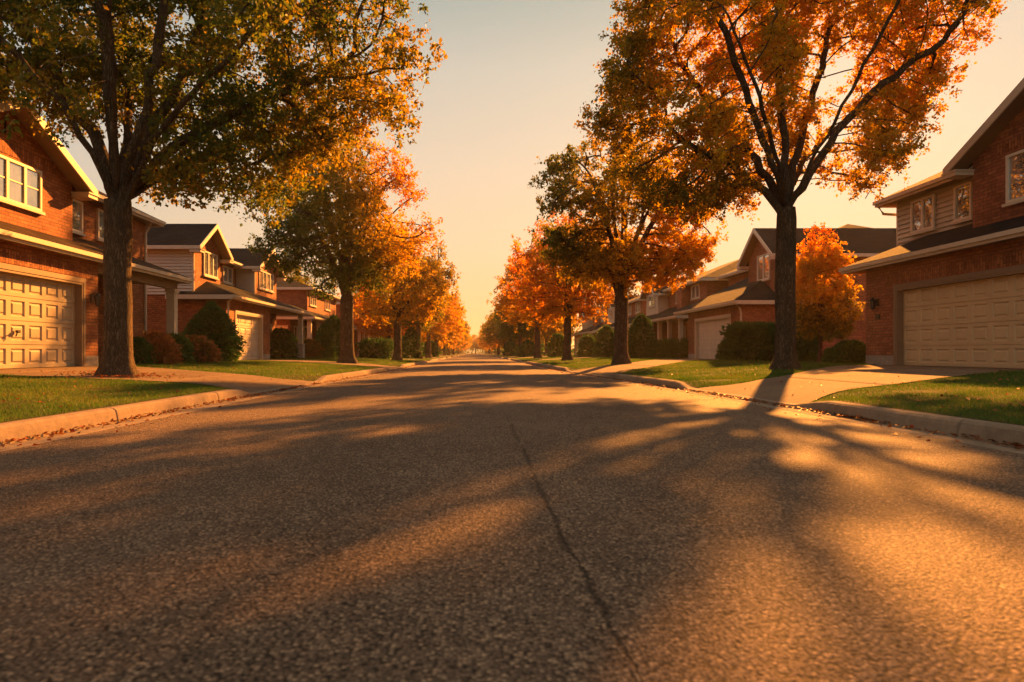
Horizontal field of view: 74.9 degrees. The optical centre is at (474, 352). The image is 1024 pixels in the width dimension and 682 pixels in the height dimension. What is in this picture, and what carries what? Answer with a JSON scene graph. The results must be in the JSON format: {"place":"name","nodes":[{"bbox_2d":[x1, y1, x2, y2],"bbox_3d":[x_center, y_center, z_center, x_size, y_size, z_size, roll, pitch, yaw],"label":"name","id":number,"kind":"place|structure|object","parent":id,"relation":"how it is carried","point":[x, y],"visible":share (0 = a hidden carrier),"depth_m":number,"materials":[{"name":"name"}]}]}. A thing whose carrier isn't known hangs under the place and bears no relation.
{"place":"outdoors","nodes":[
{"label":"outdoors","id":0,"kind":"place"},
{"bbox_2d":[0,366,312,391],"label":"driveway","id":1,"kind":"structure","parent":0,"point":[238,381],"depth_m":13.83,"materials":[{"name":"concrete"}]},
{"bbox_2d":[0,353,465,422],"bbox_3d":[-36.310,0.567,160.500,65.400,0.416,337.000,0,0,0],"label":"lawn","id":2,"kind":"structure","parent":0,"point":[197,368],"depth_m":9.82,"materials":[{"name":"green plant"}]},
{"bbox_2d":[0,98,192,368],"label":"brick house","id":3,"kind":"structure","parent":2,"relation":"on","point":[52,197],"depth_m":16.41,"materials":[{"name":"brick"}]},
{"bbox_2d":[0,154,44,215],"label":"window","id":4,"kind":"structure","parent":3,"relation":"in","point":[20,183],"depth_m":15.83,"materials":[{"name":"white glass"}]},
{"bbox_2d":[0,262,85,368],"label":"garage door","id":5,"kind":"structure","parent":3,"relation":"in","point":[43,313],"depth_m":15.60,"materials":[{"name":"paint"}]},
{"bbox_2d":[72,198,85,236],"bbox_3d":[-11.749,-3.990,19.650,0.098,1.020,0.820,0,0,0],"label":"window","id":6,"kind":"structure","parent":3,"relation":"in","point":[77,206],"depth_m":19.78,"materials":[{"name":"clear glass"}]},
{"bbox_2d":[95,208,103,242],"bbox_3d":[-11.749,-3.990,21.100,0.098,1.020,0.720,0,0,0],"label":"window","id":7,"kind":"structure","parent":3,"relation":"in","point":[100,218],"depth_m":20.96,"materials":[{"name":"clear glass"}]},
{"bbox_2d":[133,336,158,363],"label":"shrub","id":8,"kind":"object","parent":2,"relation":"on","point":[142,347],"visible":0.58,"depth_m":20.19,"materials":[{"name":"green plant"}]},
{"bbox_2d":[134,330,183,363],"bbox_3d":[-10.211,-0.121,21.230,2.026,1.245,2.024,0,0,0],"label":"shrub","id":9,"kind":"object","parent":2,"relation":"on","point":[163,343],"visible":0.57,"depth_m":20.91,"materials":[{"name":"red plant"}]},
{"bbox_2d":[158,332,196,362],"bbox_3d":[-10.011,-0.113,22.201,1.440,1.209,1.435,0,0,0],"label":"shrub","id":10,"kind":"object","parent":2,"relation":"on","point":[187,351],"visible":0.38,"depth_m":22.07,"materials":[{"name":"green plant"}]},
{"bbox_2d":[184,333,222,362],"bbox_3d":[-9.896,-0.087,23.634,1.860,1.209,1.822,0,0,-23],"label":"shrub","id":11,"kind":"object","parent":2,"relation":"on","point":[207,348],"visible":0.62,"depth_m":23.34,"materials":[{"name":"red plant"}]},
{"bbox_2d":[180,301,246,361],"bbox_3d":[-10.311,-0.774,26.238,2.445,2.573,2.395,0,0,0],"label":"evergreen shrub","id":12,"kind":"object","parent":2,"relation":"on","point":[213,321],"visible":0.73,"depth_m":25.89,"materials":[{"name":"green plant"}]},
{"bbox_2d":[0,0,447,380],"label":"street tree","id":13,"kind":"object","parent":2,"relation":"on","point":[133,169],"visible":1,"depth_m":12.96,"materials":[{"name":"green plant"}]},
{"bbox_2d":[146,224,309,359],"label":"brick house","id":14,"kind":"structure","parent":2,"relation":"on","point":[238,285],"depth_m":29.63,"materials":[{"name":"red brick"}]},
{"bbox_2d":[202,251,218,279],"bbox_3d":[-11.849,-3.900,29.975,0.098,1.140,1.670,0,0,0],"label":"window","id":15,"kind":"structure","parent":14,"relation":"in","point":[210,260],"depth_m":29.99,"materials":[{"name":"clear glass"}]},
{"bbox_2d":[222,265,233,285],"bbox_3d":[-12.849,-3.990,34.750,0.098,0.920,1.420,0,0,0],"label":"window","id":16,"kind":"structure","parent":14,"relation":"in","point":[227,271],"depth_m":34.70,"materials":[{"name":"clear glass"}]},
{"bbox_2d":[235,310,262,359],"bbox_3d":[-10.593,-0.750,31.100,0.255,2.240,3.800,0,0,0],"label":"garage door","id":17,"kind":"structure","parent":14,"relation":"in","point":[250,325],"depth_m":31.72,"materials":[{"name":"white paint"}]},
{"bbox_2d":[258,271,274,292],"bbox_3d":[-11.849,-4.015,38.000,0.098,1.070,2.720,0,0,0],"label":"window","id":18,"kind":"structure","parent":14,"relation":"in","point":[266,280],"depth_m":37.96,"materials":[{"name":"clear glass"}]},
{"bbox_2d":[270,327,299,358],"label":"shrub","id":19,"kind":"object","parent":2,"relation":"on","point":[283,340],"visible":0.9,"depth_m":38.53,"materials":[{"name":"green plant"}]},
{"bbox_2d":[284,258,314,286],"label":"street tree","id":20,"kind":"object","parent":2,"relation":"on","point":[302,279],"visible":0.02,"depth_m":65.85,"materials":[{"name":"green plant"}]},
{"bbox_2d":[294,344,304,357],"bbox_3d":[-10.415,-0.060,39.600,0.620,0.900,0.500,0,0,0],"label":"utility box","id":21,"kind":"object","parent":2,"relation":"on","point":[301,349],"visible":0.47,"depth_m":39.38,"materials":[{"name":"grey metal"}]},
{"bbox_2d":[303,338,324,357],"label":"shrub","id":22,"kind":"object","parent":2,"relation":"on","point":[313,343],"visible":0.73,"depth_m":40.59,"materials":[{"name":"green plant"}]},
{"bbox_2d":[276,278,356,351],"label":"brick house","id":23,"kind":"structure","parent":2,"relation":"on","point":[294,294],"depth_m":48.00,"materials":[{"name":"red brick"}]},
{"bbox_2d":[276,325,287,328],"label":"window","id":24,"kind":"structure","parent":23,"relation":"in","point":[286,326],"depth_m":43.38,"materials":[{"name":"glass"}]},
{"bbox_2d":[294,326,297,338],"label":"window","id":25,"kind":"structure","parent":23,"relation":"in","point":[295,327],"depth_m":44.83,"materials":[{"name":"grey glass"}]},
{"bbox_2d":[303,326,306,339],"bbox_3d":[-11.953,-0.775,47.300,0.087,2.150,1.200,0,0,0],"label":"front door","id":26,"kind":"structure","parent":23,"relation":"in","point":[304,327],"depth_m":46.70,"materials":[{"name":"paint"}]},
{"bbox_2d":[309,291,316,307],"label":"window","id":27,"kind":"structure","parent":23,"relation":"in","point":[312,303],"depth_m":49.37,"materials":[{"name":"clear glass"}]},
{"bbox_2d":[325,299,330,311],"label":"window","id":28,"kind":"structure","parent":23,"relation":"in","point":[327,303],"depth_m":54.45,"materials":[{"name":"white glass"}]},
{"bbox_2d":[314,324,336,357],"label":"shrub","id":29,"kind":"object","parent":2,"relation":"on","point":[325,332],"visible":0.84,"depth_m":41.16,"materials":[{"name":"green plant"}]},
{"bbox_2d":[324,314,340,356],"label":"evergreen shrub","id":30,"kind":"object","parent":2,"relation":"on","point":[333,321],"visible":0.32,"depth_m":45.55,"materials":[{"name":"green plant"}]},
{"bbox_2d":[242,132,446,364],"bbox_3d":[-5.882,-4.887,30.942,9.261,11.132,6.927,0,0,0],"label":"street tree","id":31,"kind":"object","parent":2,"relation":"on","point":[354,206],"visible":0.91,"depth_m":30.02,"materials":[{"name":"orange plant"}]},
{"bbox_2d":[336,299,377,355],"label":"brick house","id":32,"kind":"structure","parent":2,"relation":"on","point":[358,336],"depth_m":65.60,"materials":[{"name":"red brick"}]},
{"bbox_2d":[356,337,393,358],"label":"shrub","id":33,"kind":"object","parent":2,"relation":"on","point":[383,346],"visible":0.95,"depth_m":47.29,"materials":[{"name":"green plant"}]},
{"bbox_2d":[353,291,410,356],"bbox_3d":[-7.904,-3.014,61.012,7.895,7.153,5.922,0,0,-23],"label":"street tree","id":34,"kind":"object","parent":2,"relation":"on","point":[387,331],"visible":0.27,"depth_m":59.88,"materials":[{"name":"orange plant"}]},
{"bbox_2d":[334,220,461,359],"bbox_3d":[-5.242,-4.194,45.038,8.333,9.750,6.812,0,0,-22],"label":"street tree","id":35,"kind":"object","parent":2,"relation":"on","point":[424,298],"visible":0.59,"depth_m":44.32,"materials":[{"name":"orange plant"}]},
{"bbox_2d":[401,326,424,357],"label":"shrub","id":36,"kind":"object","parent":2,"relation":"on","point":[409,336],"visible":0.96,"depth_m":57.64,"materials":[{"name":"green plant"}]},
{"bbox_2d":[387,251,451,358],"bbox_3d":[-5.093,-4.122,57.585,7.516,9.607,6.548,0,0,40],"label":"street tree","id":37,"kind":"object","parent":2,"relation":"on","point":[419,325],"visible":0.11,"depth_m":57.75,"materials":[{"name":"orange plant"}]},
{"bbox_2d":[423,340,440,356],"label":"shrub","id":38,"kind":"object","parent":2,"relation":"on","point":[434,350],"visible":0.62,"depth_m":79.68,"materials":[{"name":"green plant"}]},
{"bbox_2d":[415,285,463,357],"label":"street tree","id":39,"kind":"object","parent":2,"relation":"on","point":[450,311],"visible":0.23,"depth_m":70.27,"materials":[{"name":"orange plant"}]},
{"bbox_2d":[421,296,468,356],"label":"street tree","id":40,"kind":"object","parent":2,"relation":"on","point":[437,337],"visible":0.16,"depth_m":85.08,"materials":[{"name":"orange plant"}]},
{"bbox_2d":[431,317,464,351],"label":"street tree","id":41,"kind":"object","parent":2,"relation":"on","point":[451,338],"visible":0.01,"depth_m":101.71,"materials":[{"name":"orange plant"}]},
{"bbox_2d":[439,331,465,354],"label":"street tree","id":42,"kind":"object","parent":2,"relation":"on","point":[444,347],"visible":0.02,"depth_m":119.43,"materials":[{"name":"orange plant"}]},
{"bbox_2d":[439,316,470,354],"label":"street tree","id":43,"kind":"object","parent":2,"relation":"on","point":[460,341],"visible":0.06,"depth_m":132.82,"materials":[{"name":"orange plant"}]},
{"bbox_2d":[446,339,465,354],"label":"street tree","id":44,"kind":"object","parent":2,"relation":"on","point":[454,347],"visible":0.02,"depth_m":147.04,"materials":[{"name":"orange plant"}]},
{"bbox_2d":[452,324,470,354],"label":"street tree","id":45,"kind":"object","parent":2,"relation":"on","point":[468,338],"visible":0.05,"depth_m":160.68,"materials":[{"name":"orange plant"}]},
{"bbox_2d":[455,336,472,353],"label":"street tree","id":46,"kind":"object","parent":2,"relation":"on","point":[467,343],"visible":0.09,"depth_m":205.56,"materials":[{"name":"orange plant"}]},
{"bbox_2d":[237,360,397,368],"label":"driveway","id":47,"kind":"structure","parent":0,"point":[361,364],"depth_m":30.25,"materials":[{"name":"concrete"}]},
{"bbox_2d":[0,353,1023,681],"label":"road","id":48,"kind":"structure","parent":0,"point":[472,517],"depth_m":2.44,"materials":[{"name":"grey asphalt"}]},
{"bbox_2d":[0,353,468,451],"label":"kerb","id":49,"kind":"structure","parent":48,"relation":"on","point":[24,428],"depth_m":7.33,"materials":[{"name":"concrete"}]},
{"bbox_2d":[471,334,480,353],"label":"street tree","id":50,"kind":"object","parent":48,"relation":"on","point":[475,342],"visible":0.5,"depth_m":350.09,"materials":[{"name":"orange plant"}]},
{"bbox_2d":[0,359,1023,454],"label":"fallen leaves","id":51,"kind":"object","parent":48,"relation":"on","point":[1015,444],"visible":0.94,"depth_m":8.79,"materials":[{"name":"orange plant"}]},
{"bbox_2d":[480,353,1023,453],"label":"kerb","id":52,"kind":"structure","parent":48,"relation":"on","point":[984,430],"depth_m":6.81,"materials":[{"name":"concrete"}]},
{"bbox_2d":[0,353,1023,425],"bbox_3d":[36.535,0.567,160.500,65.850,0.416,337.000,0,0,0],"label":"lawn","id":53,"kind":"structure","parent":0,"point":[858,402],"depth_m":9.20,"materials":[{"name":"green plant"}]},
{"bbox_2d":[477,336,490,353],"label":"street tree","id":54,"kind":"object","parent":53,"relation":"on","point":[484,346],"visible":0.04,"depth_m":220.89,"materials":[{"name":"orange plant"}]},
{"bbox_2d":[477,329,492,353],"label":"street tree","id":55,"kind":"object","parent":53,"relation":"on","point":[480,339],"visible":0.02,"depth_m":206.27,"materials":[{"name":"orange plant"}]},
{"bbox_2d":[482,341,496,353],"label":"street tree","id":56,"kind":"object","parent":53,"relation":"on","point":[484,344],"visible":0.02,"depth_m":189.18,"materials":[{"name":"orange plant"}]},
{"bbox_2d":[480,318,499,354],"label":"street tree","id":57,"kind":"object","parent":53,"relation":"on","point":[483,324],"visible":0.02,"depth_m":144.91,"materials":[{"name":"orange plant"}]},
{"bbox_2d":[480,306,517,355],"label":"street tree","id":58,"kind":"object","parent":53,"relation":"on","point":[490,329],"visible":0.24,"depth_m":115.05,"materials":[{"name":"orange plant"}]},
{"bbox_2d":[493,308,518,355],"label":"street tree","id":59,"kind":"object","parent":53,"relation":"on","point":[501,336],"visible":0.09,"depth_m":97.70,"materials":[{"name":"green plant"}]},
{"bbox_2d":[502,340,517,355],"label":"shrub","id":60,"kind":"object","parent":53,"relation":"on","point":[510,348],"visible":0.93,"depth_m":95.52,"materials":[{"name":"green plant"}]},
{"bbox_2d":[494,301,541,356],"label":"street tree","id":61,"kind":"object","parent":53,"relation":"on","point":[523,332],"visible":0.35,"depth_m":79.01,"materials":[{"name":"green plant"}]},
{"bbox_2d":[518,339,534,356],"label":"shrub","id":62,"kind":"object","parent":53,"relation":"on","point":[527,344],"visible":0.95,"depth_m":77.57,"materials":[{"name":"green plant"}]},
{"bbox_2d":[486,257,583,358],"bbox_3d":[5.093,-4.216,58.257,7.912,9.803,6.892,0,0,-42],"label":"street tree","id":63,"kind":"object","parent":53,"relation":"on","point":[504,301],"visible":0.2,"depth_m":57.56,"materials":[{"name":"orange plant"}]},
{"bbox_2d":[545,332,563,356],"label":"shrub","id":64,"kind":"object","parent":53,"relation":"on","point":[557,339],"visible":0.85,"depth_m":61.53,"materials":[{"name":"green plant"}]},
{"bbox_2d":[529,315,581,354],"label":"street tree","id":65,"kind":"object","parent":53,"relation":"on","point":[548,334],"visible":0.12,"depth_m":86.71,"materials":[{"name":"orange plant"}]},
{"bbox_2d":[498,208,620,360],"bbox_3d":[5.851,-4.281,42.014,8.772,9.935,6.580,0,0,0],"label":"street tree","id":66,"kind":"object","parent":53,"relation":"on","point":[568,303],"visible":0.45,"depth_m":41.30,"materials":[{"name":"orange plant"}]},
{"bbox_2d":[576,334,596,356],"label":"shrub","id":67,"kind":"object","parent":53,"relation":"on","point":[585,342],"visible":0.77,"depth_m":53.60,"materials":[{"name":"green plant"}]},
{"bbox_2d":[571,306,607,354],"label":"brick house","id":68,"kind":"structure","parent":53,"relation":"on","point":[589,326],"depth_m":81.62,"materials":[{"name":"white paint"}]},
{"bbox_2d":[575,337,579,354],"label":"garage door","id":69,"kind":"structure","parent":68,"relation":"in","point":[577,341],"depth_m":85.95,"materials":[{"name":"white paint"}]},
{"bbox_2d":[591,325,613,356],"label":"evergreen shrub","id":70,"kind":"object","parent":53,"relation":"on","point":[604,333],"visible":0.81,"depth_m":49.55,"materials":[{"name":"green plant"}]},
{"bbox_2d":[592,295,645,355],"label":"brick house","id":71,"kind":"structure","parent":53,"relation":"on","point":[636,306],"depth_m":62.06,"materials":[{"name":"brown brick"}]},
{"bbox_2d":[609,308,612,317],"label":"window","id":72,"kind":"structure","parent":71,"relation":"in","point":[610,311],"depth_m":67.33,"materials":[{"name":"white glass"}]},
{"bbox_2d":[628,305,631,315],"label":"window","id":73,"kind":"structure","parent":71,"relation":"in","point":[629,306],"depth_m":62.78,"materials":[{"name":"white glass"}]},
{"bbox_2d":[635,302,640,313],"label":"window","id":74,"kind":"structure","parent":71,"relation":"in","point":[637,305],"depth_m":59.70,"materials":[{"name":"white glass"}]},
{"bbox_2d":[528,135,728,364],"bbox_3d":[6.391,-4.383,28.070,8.444,10.103,6.566,0,0,0],"label":"street tree","id":75,"kind":"object","parent":53,"relation":"on","point":[624,264],"visible":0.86,"depth_m":27.26,"materials":[{"name":"orange plant"}]},
{"bbox_2d":[628,312,658,357],"bbox_3d":[10.469,-0.995,41.978,2.129,3.124,1.964,0,0,0],"label":"evergreen shrub","id":76,"kind":"object","parent":53,"relation":"on","point":[641,323],"visible":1,"depth_m":41.52,"materials":[{"name":"green plant"}]},
{"bbox_2d":[643,339,663,357],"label":"shrub","id":77,"kind":"object","parent":53,"relation":"on","point":[657,348],"visible":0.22,"depth_m":42.51,"materials":[{"name":"green plant"}]},
{"bbox_2d":[655,337,687,357],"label":"hedge","id":78,"kind":"object","parent":53,"relation":"on","point":[668,348],"visible":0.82,"depth_m":41.78,"materials":[{"name":"green plant"}]},
{"bbox_2d":[628,259,738,347],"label":"brick house","id":79,"kind":"structure","parent":53,"relation":"on","point":[663,304],"depth_m":45.37,"materials":[{"name":"red brick"}]},
{"bbox_2d":[648,295,654,307],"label":"window","id":80,"kind":"structure","parent":79,"relation":"in","point":[651,300],"depth_m":51.85,"materials":[{"name":"white glass"}]},
{"bbox_2d":[690,284,699,300],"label":"window","id":81,"kind":"structure","parent":79,"relation":"in","point":[695,289],"depth_m":43.95,"materials":[{"name":"white glass"}]},
{"bbox_2d":[715,339,726,359],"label":"shrub","id":82,"kind":"object","parent":53,"relation":"on","point":[721,346],"visible":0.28,"depth_m":30.45,"materials":[{"name":"green plant"}]},
{"bbox_2d":[719,320,774,360],"bbox_3d":[11.905,-0.434,28.509,2.553,1.932,2.672,0,0,-20],"label":"hedge","id":83,"kind":"object","parent":53,"relation":"on","point":[750,341],"visible":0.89,"depth_m":27.88,"materials":[{"name":"green plant"}]},
{"bbox_2d":[673,224,895,358],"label":"brick house","id":84,"kind":"structure","parent":53,"relation":"on","point":[746,294],"depth_m":32.52,"materials":[{"name":"brown brick"}]},
{"bbox_2d":[695,314,730,358],"bbox_3d":[12.592,-0.760,35.150,0.255,2.260,5.300,0,0,0],"label":"garage door","id":85,"kind":"structure","parent":84,"relation":"in","point":[707,337],"depth_m":35.96,"materials":[{"name":"white paint"}]},
{"bbox_2d":[757,253,770,280],"bbox_3d":[14.149,-4.140,32.700,0.098,1.320,1.520,0,0,0],"label":"window","id":86,"kind":"structure","parent":84,"relation":"in","point":[763,265],"depth_m":32.66,"materials":[{"name":"white glass"}]},
{"bbox_2d":[573,0,1010,369],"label":"street tree","id":87,"kind":"object","parent":53,"relation":"on","point":[773,62],"visible":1,"depth_m":17.05,"materials":[{"name":"orange plant"}]},
{"bbox_2d":[770,326,828,360],"bbox_3d":[13.534,-0.376,28.061,2.398,1.856,2.468,0,0,0],"label":"hedge","id":88,"kind":"object","parent":53,"relation":"on","point":[807,350],"visible":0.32,"depth_m":27.15,"materials":[{"name":"green plant"}]},
{"bbox_2d":[820,346,831,362],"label":"shrub","id":89,"kind":"object","parent":53,"relation":"on","point":[825,355],"visible":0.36,"depth_m":22.73,"materials":[{"name":"green plant"}]},
{"bbox_2d":[796,222,865,362],"bbox_3d":[12.493,-2.117,24.199,2.863,5.279,2.989,0,0,43],"label":"ornamental tree","id":90,"kind":"object","parent":53,"relation":"on","point":[812,289],"visible":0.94,"depth_m":23.67,"materials":[{"name":"orange plant"}]},
{"bbox_2d":[825,338,865,362],"bbox_3d":[12.610,0.010,22.280,1.490,0.993,1.454,0,0,0],"label":"shrub","id":91,"kind":"object","parent":53,"relation":"on","point":[849,351],"visible":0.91,"depth_m":22.01,"materials":[{"name":"green plant"}]},
{"bbox_2d":[839,78,1023,368],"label":"brick house","id":92,"kind":"structure","parent":53,"relation":"on","point":[945,282],"depth_m":16.53,"materials":[{"name":"red brick"}]},
{"bbox_2d":[908,194,936,236],"bbox_3d":[12.892,-3.940,19.220,0.098,1.020,1.120,0,0,0],"label":"window","id":93,"kind":"structure","parent":92,"relation":"in","point":[922,210],"depth_m":19.17,"materials":[{"name":"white glass"}]},
{"bbox_2d":[893,264,1023,368],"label":"garage door","id":94,"kind":"structure","parent":92,"relation":"in","point":[974,319],"depth_m":16.32,"materials":[{"name":"beige paint"}]},
{"bbox_2d":[950,181,972,224],"bbox_3d":[12.892,-3.940,17.625,0.098,1.020,0.770,0,0,0],"label":"window","id":95,"kind":"structure","parent":92,"relation":"in","point":[963,193],"depth_m":17.63,"materials":[{"name":"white glass"}]},
{"bbox_2d":[1002,149,1023,207],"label":"window","id":96,"kind":"structure","parent":92,"relation":"in","point":[1014,162],"depth_m":15.29,"materials":[{"name":"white glass"}]},
{"bbox_2d":[1,0,1023,352],"label":"sky","id":97,"kind":"structure","parent":0,"point":[510,90],"materials":[{"name":"orange"}]},
{"bbox_2d":[524,357,590,361],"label":"driveway","id":98,"kind":"structure","parent":0,"point":[558,358],"depth_m":49.88,"materials":[{"name":"concrete"}]},
{"bbox_2d":[574,359,717,375],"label":"driveway","id":99,"kind":"structure","parent":0,"point":[606,370],"depth_m":24.87,"materials":[{"name":"concrete"}]},
{"bbox_2d":[697,365,1023,403],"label":"driveway","id":100,"kind":"structure","parent":0,"point":[803,389],"depth_m":12.23,"materials":[{"name":"concrete"}]},
{"bbox_3d":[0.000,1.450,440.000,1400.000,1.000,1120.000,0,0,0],"label":"ground","id":101,"kind":"structure","parent":0,"visible":0},
{"bbox_2d":[401,332,573,354],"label":"undergrowth","id":102,"kind":"object","parent":101,"relation":"on","point":[542,348],"visible":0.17,"depth_m":109.53,"materials":[{"name":"orange plant"}]}
]}

